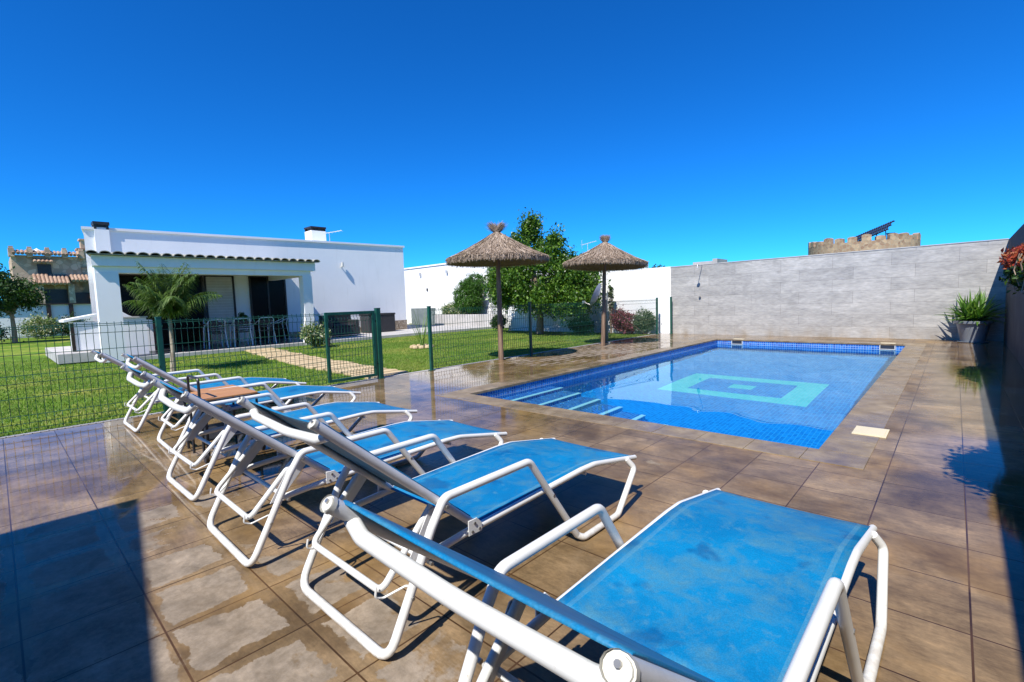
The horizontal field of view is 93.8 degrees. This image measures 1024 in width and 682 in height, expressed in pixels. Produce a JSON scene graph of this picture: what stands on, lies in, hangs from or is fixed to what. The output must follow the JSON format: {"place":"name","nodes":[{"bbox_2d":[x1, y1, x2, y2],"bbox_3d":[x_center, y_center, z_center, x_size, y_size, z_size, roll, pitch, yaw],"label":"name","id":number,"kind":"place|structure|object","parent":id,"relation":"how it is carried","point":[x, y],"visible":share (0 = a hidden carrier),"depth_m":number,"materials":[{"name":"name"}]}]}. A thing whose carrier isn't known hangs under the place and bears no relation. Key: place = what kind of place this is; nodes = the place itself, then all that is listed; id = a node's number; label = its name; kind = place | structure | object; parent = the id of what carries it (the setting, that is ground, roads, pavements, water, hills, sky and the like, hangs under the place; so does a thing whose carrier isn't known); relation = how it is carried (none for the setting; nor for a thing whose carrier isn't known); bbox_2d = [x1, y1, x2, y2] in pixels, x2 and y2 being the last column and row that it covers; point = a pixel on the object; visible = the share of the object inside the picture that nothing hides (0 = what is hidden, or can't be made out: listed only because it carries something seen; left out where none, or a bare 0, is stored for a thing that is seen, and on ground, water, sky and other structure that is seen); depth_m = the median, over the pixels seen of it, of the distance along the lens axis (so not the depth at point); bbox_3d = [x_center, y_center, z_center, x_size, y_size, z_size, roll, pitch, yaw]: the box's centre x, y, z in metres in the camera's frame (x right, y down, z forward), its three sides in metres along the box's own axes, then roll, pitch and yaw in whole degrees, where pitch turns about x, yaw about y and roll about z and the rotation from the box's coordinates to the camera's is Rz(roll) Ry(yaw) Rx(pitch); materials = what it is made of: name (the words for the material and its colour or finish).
{"place":"outdoors","nodes":[
{"label":"outdoors","id":0,"kind":"place"},
{"bbox_2d":[0,303,92,338],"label":"panel wall","id":1,"kind":"structure","parent":0,"point":[53,310],"depth_m":28.85,"materials":[{"name":"white paint"}]},
{"bbox_2d":[106,325,493,363],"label":"patio","id":2,"kind":"structure","parent":0,"point":[408,331],"depth_m":17.76,"materials":[{"name":"concrete"}]},
{"bbox_2d":[130,338,301,355],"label":"porch floor","id":3,"kind":"structure","parent":2,"relation":"on","point":[197,347],"depth_m":15.23,"materials":[{"name":"concrete"}]},
{"bbox_2d":[99,312,156,354],"bbox_3d":[-10.966,-0.732,13.727,2.040,2.160,1.250,3,6,43],"label":"barbecue","id":4,"kind":"object","parent":3,"relation":"on","point":[133,329],"visible":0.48,"depth_m":13.13,"materials":[{"name":"white paint"}]},
{"bbox_2d":[203,319,226,344],"bbox_3d":[-9.762,-0.294,15.705,0.569,0.875,0.529,3,6,43],"label":"metal chair","id":5,"kind":"object","parent":3,"relation":"on","point":[214,331],"visible":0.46,"depth_m":15.72,"materials":[{"name":"metal"}]},
{"bbox_2d":[203,319,228,348],"bbox_3d":[-9.014,-0.222,14.542,0.569,0.875,0.529,3,6,43],"label":"metal chair","id":6,"kind":"object","parent":3,"relation":"on","point":[210,324],"visible":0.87,"depth_m":14.40,"materials":[{"name":"metal"}]},
{"bbox_2d":[198,321,270,347],"bbox_3d":[-8.963,-0.242,15.586,0.900,0.735,1.900,3,6,43],"label":"dining table","id":7,"kind":"object","parent":3,"relation":"on","point":[229,323],"visible":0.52,"depth_m":15.20,"materials":[{"name":"grey metal"}]},
{"bbox_2d":[238,312,247,320],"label":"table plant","id":8,"kind":"object","parent":7,"relation":"on","point":[241,314],"visible":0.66,"depth_m":15.62,"materials":[{"name":"green plant"}]},
{"bbox_2d":[230,318,252,346],"bbox_3d":[-8.504,-0.279,15.019,0.529,0.875,0.569,-6,7,-43],"label":"metal chair","id":9,"kind":"object","parent":3,"relation":"on","point":[236,327],"visible":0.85,"depth_m":14.90,"materials":[{"name":"metal"}]},
{"bbox_2d":[234,318,255,343],"bbox_3d":[-9.153,-0.369,16.363,0.569,0.875,0.529,3,6,43],"label":"metal chair","id":10,"kind":"object","parent":3,"relation":"on","point":[243,329],"visible":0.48,"depth_m":16.38,"materials":[{"name":"metal"}]},
{"bbox_2d":[253,317,276,343],"bbox_3d":[-8.065,-0.338,15.567,0.569,0.875,0.529,2,6,39],"label":"metal chair","id":11,"kind":"object","parent":3,"relation":"on","point":[270,325],"visible":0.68,"depth_m":15.46,"materials":[{"name":"metal"}]},
{"bbox_2d":[272,316,290,341],"bbox_3d":[-8.033,-0.418,16.511,0.569,0.875,0.529,-6,6,-42],"label":"metal chair","id":12,"kind":"object","parent":3,"relation":"on","point":[286,324],"visible":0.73,"depth_m":16.51,"materials":[{"name":"metal"}]},
{"bbox_2d":[319,315,359,335],"bbox_3d":[-6.572,-0.616,18.253,0.780,0.760,1.240,3,6,43],"label":"wicker sofa","id":13,"kind":"object","parent":2,"relation":"on","point":[354,327],"visible":0.61,"depth_m":18.18,"materials":[{"name":"black wicker"}]},
{"bbox_2d":[360,313,395,332],"bbox_3d":[-5.696,-0.780,20.364,0.740,0.800,1.280,3,6,43],"label":"storage box","id":14,"kind":"object","parent":2,"relation":"on","point":[387,322],"visible":0.57,"depth_m":20.16,"materials":[{"name":"plastic"}]},
{"bbox_2d":[0,324,651,436],"bbox_3d":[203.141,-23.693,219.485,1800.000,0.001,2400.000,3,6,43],"label":"lawn","id":15,"kind":"structure","parent":0,"point":[7,351],"depth_m":10.59,"materials":[{"name":"plant"}]},
{"bbox_2d":[0,324,24,341],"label":"edge bush","id":16,"kind":"object","parent":15,"relation":"on","point":[3,332],"visible":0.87,"depth_m":22.87,"materials":[{"name":"green plant"}]},
{"bbox_2d":[0,263,50,342],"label":"corner tree","id":17,"kind":"object","parent":15,"relation":"on","point":[17,293],"visible":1,"depth_m":22.76,"materials":[{"name":"green plant"}]},
{"bbox_2d":[16,311,64,337],"bbox_3d":[-26.361,-0.902,26.639,2.619,1.520,2.188,3,6,43],"label":"rose bush","id":18,"kind":"object","parent":15,"relation":"on","point":[38,320],"visible":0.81,"depth_m":26.44,"materials":[{"name":"green plant"}]},
{"bbox_2d":[7,238,90,303],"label":"stone villa","id":19,"kind":"object","parent":15,"relation":"on","point":[62,276],"visible":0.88,"depth_m":43.28,"materials":[{"name":"stone"}]},
{"bbox_2d":[33,258,53,273],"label":"window","id":20,"kind":"structure","parent":19,"relation":"in","point":[43,268],"depth_m":42.71,"materials":[{"name":"glass"}]},
{"bbox_2d":[44,289,68,302],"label":"doorway","id":21,"kind":"structure","parent":19,"relation":"in","point":[56,296],"depth_m":43.49,"materials":[{"name":"black"}]},
{"bbox_2d":[75,293,89,302],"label":"doorway","id":22,"kind":"structure","parent":19,"relation":"in","point":[80,297],"depth_m":44.72,"materials":[{"name":"black"}]},
{"bbox_2d":[50,311,90,336],"bbox_3d":[-25.484,-1.000,27.692,1.934,1.485,1.865,3,6,43],"label":"green bush","id":23,"kind":"object","parent":15,"relation":"on","point":[66,329],"visible":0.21,"depth_m":27.47,"materials":[{"name":"green plant"}]},
{"bbox_2d":[45,314,100,363],"bbox_3d":[-12.489,-0.132,13.571,4.050,1.230,0.920,3,6,43],"label":"barbecue","id":24,"kind":"object","parent":15,"relation":"on","point":[75,354],"visible":0.88,"depth_m":12.62,"materials":[{"name":"white paint"}]},
{"bbox_2d":[122,261,222,371],"bbox_3d":[-6.841,-0.492,9.789,1.799,2.211,1.736,3,6,43],"label":"young palm","id":25,"kind":"object","parent":15,"relation":"on","point":[168,305],"visible":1,"depth_m":9.60,"materials":[{"name":"green plant"}]},
{"bbox_2d":[81,221,406,362],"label":"white house","id":26,"kind":"structure","parent":15,"relation":"on","point":[314,272],"depth_m":16.40,"materials":[{"name":"paint"}]},
{"bbox_2d":[119,274,208,347],"bbox_3d":[-11.203,-0.919,15.224,0.048,2.400,2.550,3,6,43],"label":"door","id":27,"kind":"structure","parent":26,"relation":"in","point":[123,278],"depth_m":15.54,"materials":[{"name":"black glass"}]},
{"bbox_2d":[203,275,238,343],"bbox_3d":[-10.015,-1.065,16.508,0.048,2.400,0.920,3,6,43],"label":"window","id":28,"kind":"structure","parent":26,"relation":"in","point":[210,281],"depth_m":16.51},
{"bbox_2d":[248,276,288,340],"bbox_3d":[-8.945,-1.196,17.663,0.048,2.400,1.280,3,6,43],"label":"door","id":29,"kind":"structure","parent":26,"relation":"in","point":[267,298],"depth_m":17.61,"materials":[{"name":"black glass"}]},
{"bbox_2d":[296,320,333,346],"bbox_3d":[-5.983,-0.250,14.600,1.090,0.883,0.988,-3,5,-15],"label":"oleander","id":30,"kind":"object","parent":15,"relation":"on","point":[310,336],"visible":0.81,"depth_m":14.40,"materials":[{"name":"green plant"}]},
{"bbox_2d":[0,333,660,438],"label":"deck kerb","id":31,"kind":"structure","parent":15,"relation":"on","point":[328,385],"depth_m":7.37,"materials":[{"name":"concrete"}]},
{"bbox_2d":[411,309,432,345],"bbox_3d":[-2.570,-0.456,13.447,1.128,1.248,1.133,-5,6,-36],"label":"sapling","id":32,"kind":"object","parent":15,"relation":"on","point":[420,335],"visible":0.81,"depth_m":13.47,"materials":[{"name":"green plant"}]},
{"bbox_2d":[410,344,433,348],"bbox_3d":[-2.520,0.140,13.426,0.667,0.080,0.677,3,6,43],"label":"stone ring","id":33,"kind":"object","parent":15,"relation":"on","point":[419,346],"visible":0.78,"depth_m":13.20,"materials":[{"name":"stone"}]},
{"bbox_2d":[411,308,434,324],"bbox_3d":[-4.861,-1.342,26.193,2.100,0.910,0.050,3,6,43],"label":"slate panel","id":34,"kind":"object","parent":15,"relation":"on","point":[420,315],"visible":0.71,"depth_m":26.30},
{"bbox_2d":[435,314,508,327],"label":"low wall","id":35,"kind":"structure","parent":15,"relation":"on","point":[448,320],"depth_m":23.59,"materials":[{"name":"paint"}]},
{"bbox_2d":[440,302,470,314],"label":"planter bush","id":36,"kind":"object","parent":35,"relation":"in","point":[444,307],"visible":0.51,"depth_m":24.97,"materials":[{"name":"green plant"}]},
{"bbox_2d":[451,271,486,313],"bbox_3d":[-2.218,-2.394,24.415,2.250,2.285,1.569,3,6,43],"label":"round hedge","id":37,"kind":"object","parent":35,"relation":"in","point":[468,292],"visible":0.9,"depth_m":24.04,"materials":[{"name":"green plant"}]},
{"bbox_2d":[490,313,507,328],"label":"potted bush","id":38,"kind":"object","parent":15,"relation":"on","point":[494,322],"visible":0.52,"depth_m":19.81,"materials":[{"name":"green plant"}]},
{"bbox_2d":[404,263,615,323],"bbox_3d":[-1.923,-2.914,29.566,17.050,3.430,6.977,3,6,43],"label":"white annex","id":39,"kind":"object","parent":15,"relation":"on","point":[433,285],"visible":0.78,"depth_m":27.23,"materials":[{"name":"paint"}]},
{"bbox_2d":[407,291,423,322],"bbox_3d":[-5.752,-2.000,28.590,1.500,1.880,0.038,3,6,43],"label":"door","id":40,"kind":"structure","parent":39,"relation":"in","point":[415,299],"depth_m":28.59,"materials":[{"name":"white paint"}]},
{"bbox_2d":[481,207,611,333],"bbox_3d":[0.936,-2.503,16.971,5.707,4.538,3.484,3,6,43],"label":"citrus tree","id":41,"kind":"object","parent":15,"relation":"on","point":[518,287],"visible":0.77,"depth_m":16.21,"materials":[{"name":"green plant"}]},
{"bbox_2d":[564,314,596,333],"bbox_3d":[2.389,-0.620,16.745,1.411,0.722,0.904,3,6,43],"label":"under tree plant","id":42,"kind":"object","parent":15,"relation":"on","point":[588,327],"visible":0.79,"depth_m":16.55,"materials":[{"name":"green plant"}]},
{"bbox_2d":[508,267,670,333],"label":"garden wall","id":43,"kind":"structure","parent":15,"relation":"on","point":[647,284],"depth_m":16.16,"materials":[{"name":"white paint"}]},
{"bbox_2d":[582,283,607,338],"bbox_3d":[2.460,-0.883,14.207,0.556,1.644,0.621,-3,5,-17],"label":"satellite dish","id":44,"kind":"object","parent":15,"relation":"on","point":[595,295],"visible":0.91,"depth_m":14.02,"materials":[{"name":"metal"}]},
{"bbox_2d":[607,285,615,332],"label":"climbing plant","id":45,"kind":"object","parent":15,"relation":"on","point":[610,294],"visible":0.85,"depth_m":16.25,"materials":[{"name":"green plant"}]},
{"bbox_2d":[609,306,641,333],"bbox_3d":[3.768,-0.734,15.991,1.170,0.979,0.850,3,6,43],"label":"flowering shrub","id":46,"kind":"object","parent":15,"relation":"on","point":[625,323],"visible":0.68,"depth_m":15.91,"materials":[{"name":"red plant"}]},
{"bbox_2d":[633,310,658,333],"bbox_3d":[4.371,-0.685,15.548,0.904,0.915,0.818,3,6,43],"label":"round shrub","id":47,"kind":"object","parent":15,"relation":"on","point":[652,321],"visible":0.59,"depth_m":15.43,"materials":[{"name":"green plant"}]},
{"bbox_2d":[1004,224,1023,368],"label":"side wall","id":48,"kind":"structure","parent":15,"relation":"on","point":[1014,327],"depth_m":8.24,"materials":[{"name":"grey concrete"}]},
{"bbox_2d":[997,243,1023,294],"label":"hanging creeper","id":49,"kind":"object","parent":48,"relation":"hanging from","point":[1012,259],"visible":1,"depth_m":5.25,"materials":[{"name":"red plant"}]},
{"bbox_2d":[246,348,408,378],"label":"path","id":50,"kind":"structure","parent":0,"point":[318,360],"depth_m":10.21,"materials":[{"name":"stone"}]},
{"bbox_2d":[0,333,1023,681],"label":"pool deck","id":51,"kind":"structure","parent":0,"point":[120,561],"depth_m":2.48,"materials":[{"name":"tile"}]},
{"bbox_2d":[0,313,326,434],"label":"fence","id":52,"kind":"object","parent":51,"relation":"on","point":[160,344],"visible":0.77,"depth_m":5.64,"materials":[{"name":"green metal"}]},
{"bbox_2d":[90,349,305,432],"bbox_3d":[-3.503,0.435,5.544,0.762,0.840,1.963,2,6,42],"label":"sun lounger","id":53,"kind":"object","parent":51,"relation":"on","point":[142,393],"visible":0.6,"depth_m":5.29,"materials":[{"name":"blue fabric"}]},
{"bbox_2d":[183,375,265,462],"bbox_3d":[-2.511,0.598,4.120,0.668,0.690,0.457,3,6,43],"label":"trolley table","id":54,"kind":"object","parent":51,"relation":"on","point":[215,393],"visible":0.6,"depth_m":3.98,"materials":[{"name":"brown wood"}]},
{"bbox_2d":[121,352,360,452],"bbox_3d":[-2.572,0.460,4.782,0.762,0.856,1.950,3,7,44],"label":"sun lounger","id":55,"kind":"object","parent":51,"relation":"on","point":[280,394],"visible":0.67,"depth_m":4.57,"materials":[{"name":"blue fabric"}]},
{"bbox_2d":[120,364,416,500],"bbox_3d":[-1.736,0.515,3.757,0.762,0.861,1.946,2,6,42],"label":"sun lounger","id":56,"kind":"object","parent":51,"relation":"on","point":[341,411],"visible":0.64,"depth_m":3.51,"materials":[{"name":"blue fabric"}]},
{"bbox_2d":[150,378,506,566],"bbox_3d":[-0.934,0.553,2.953,0.762,0.866,1.942,3,7,43],"label":"sun lounger","id":57,"kind":"object","parent":51,"relation":"on","point":[447,432],"visible":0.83,"depth_m":2.64,"materials":[{"name":"blue fabric"}]},
{"bbox_2d":[324,308,383,382],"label":"garden gate","id":58,"kind":"structure","parent":51,"relation":"on","point":[376,341],"depth_m":7.61,"materials":[{"name":"green metal"}]},
{"bbox_2d":[236,396,636,659],"bbox_3d":[-0.149,0.575,2.349,0.762,0.872,1.937,3,6,43],"label":"sun lounger","id":59,"kind":"object","parent":51,"relation":"on","point":[477,492],"visible":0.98,"depth_m":2.10,"materials":[{"name":"blue fabric"}]},
{"bbox_2d":[445,221,549,359],"bbox_3d":[-0.267,-1.013,9.738,2.138,2.822,2.136,0,5,26],"label":"thatched parasol","id":60,"kind":"object","parent":51,"relation":"on","point":[496,248],"visible":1,"depth_m":9.35,"materials":[{"name":"brown wood"}]},
{"bbox_2d":[427,298,657,370],"bbox_3d":[1.566,-0.421,11.917,0.100,1.162,9.080,3,6,43],"label":"fence","id":61,"kind":"object","parent":51,"relation":"on","point":[639,309],"visible":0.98,"depth_m":10.68,"materials":[{"name":"green metal"}]},
{"bbox_2d":[320,488,888,681],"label":"sun lounger","id":62,"kind":"object","parent":51,"relation":"on","point":[716,585],"visible":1,"depth_m":1.31,"materials":[{"name":"blue fabric"}]},
{"bbox_2d":[562,234,647,345],"bbox_3d":[2.318,-1.273,12.029,2.134,2.795,2.134,2,3,24],"label":"thatched parasol","id":63,"kind":"object","parent":51,"relation":"on","point":[605,256],"visible":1,"depth_m":11.78,"materials":[{"name":"brown wood"}]},
{"bbox_2d":[670,297,671,333],"bbox_3d":[5.032,-0.809,15.146,0.100,1.172,0.100,3,6,43],"label":"fence post","id":64,"kind":"object","parent":51,"relation":"on","point":[670,315],"visible":0.99,"depth_m":15.12,"materials":[{"name":"green metal"}]},
{"bbox_2d":[436,338,925,469],"bbox_3d":[3.934,0.400,8.273,4.570,0.034,9.640,3,6,43],"label":"pool coping","id":65,"kind":"object","parent":51,"relation":"on","point":[843,445],"visible":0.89,"depth_m":4.84,"materials":[{"name":"stone"}]},
{"bbox_2d":[671,238,1008,340],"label":"boundary wall","id":66,"kind":"structure","parent":51,"relation":"on","point":[902,293],"depth_m":12.14,"materials":[{"name":"concrete"}]},
{"bbox_2d":[852,426,889,437],"bbox_3d":[3.023,0.763,4.036,0.230,0.013,0.290,3,6,43],"label":"deck hatch","id":67,"kind":"object","parent":51,"relation":"on","point":[872,431],"visible":1,"depth_m":4.01,"materials":[{"name":"beige plastic"}]},
{"bbox_2d":[954,320,993,342],"bbox_3d":[9.873,-0.206,10.254,0.630,0.464,0.630,3,6,43],"label":"plant pot","id":68,"kind":"object","parent":51,"relation":"on","point":[970,332],"visible":0.94,"depth_m":10.09,"materials":[{"name":"grey ceramic"}]},
{"bbox_2d":[933,288,1006,325],"bbox_3d":[9.833,-0.721,10.212,1.331,0.914,1.312,-5,6,-32],"label":"yucca","id":69,"kind":"object","parent":68,"relation":"in","point":[974,310],"visible":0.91,"depth_m":10.11,"materials":[{"name":"green plant"}]},
{"bbox_2d":[0,0,1023,299],"label":"sky","id":70,"kind":"structure","parent":0,"point":[679,132],"materials":[{"name":"blue"}]},
{"bbox_2d":[494,344,901,448],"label":"water","id":71,"kind":"structure","parent":0,"point":[809,397],"depth_m":6.70,"materials":[{"name":"blue liquid"}]},
{"bbox_2d":[693,258,726,264],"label":"neighbour shed","id":72,"kind":"structure","parent":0,"point":[716,260],"depth_m":16.67,"materials":[{"name":"concrete"}]},
{"bbox_2d":[808,220,920,254],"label":"castle tower","id":73,"kind":"structure","parent":0,"point":[863,242],"depth_m":46.24,"materials":[{"name":"stone"}]},
{"label":"pool floor","id":74,"kind":"structure","parent":0,"visible":0},
{"bbox_2d":[477,340,716,397],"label":"pool wall","id":75,"kind":"structure","parent":74,"relation":"on","point":[514,389],"depth_m":8.26,"materials":[{"name":"tile"}]},
{"bbox_2d":[717,340,904,349],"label":"pool wall","id":76,"kind":"structure","parent":74,"relation":"on","point":[847,346],"depth_m":11.44,"materials":[{"name":"tile"}]},
{"bbox_2d":[731,341,742,344],"bbox_3d":[5.907,0.038,12.576,0.280,0.117,0.012,3,6,43],"label":"pool skimmer","id":77,"kind":"object","parent":76,"relation":"attached to","point":[737,342],"visible":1,"depth_m":12.57,"materials":[{"name":"beige plastic"}]},
{"bbox_2d":[879,345,895,349],"bbox_3d":[8.201,0.139,10.463,0.280,0.117,0.012,3,6,43],"label":"pool skimmer","id":78,"kind":"object","parent":76,"relation":"attached to","point":[885,347],"visible":1,"depth_m":10.47,"materials":[{"name":"beige plastic"}]}
]}

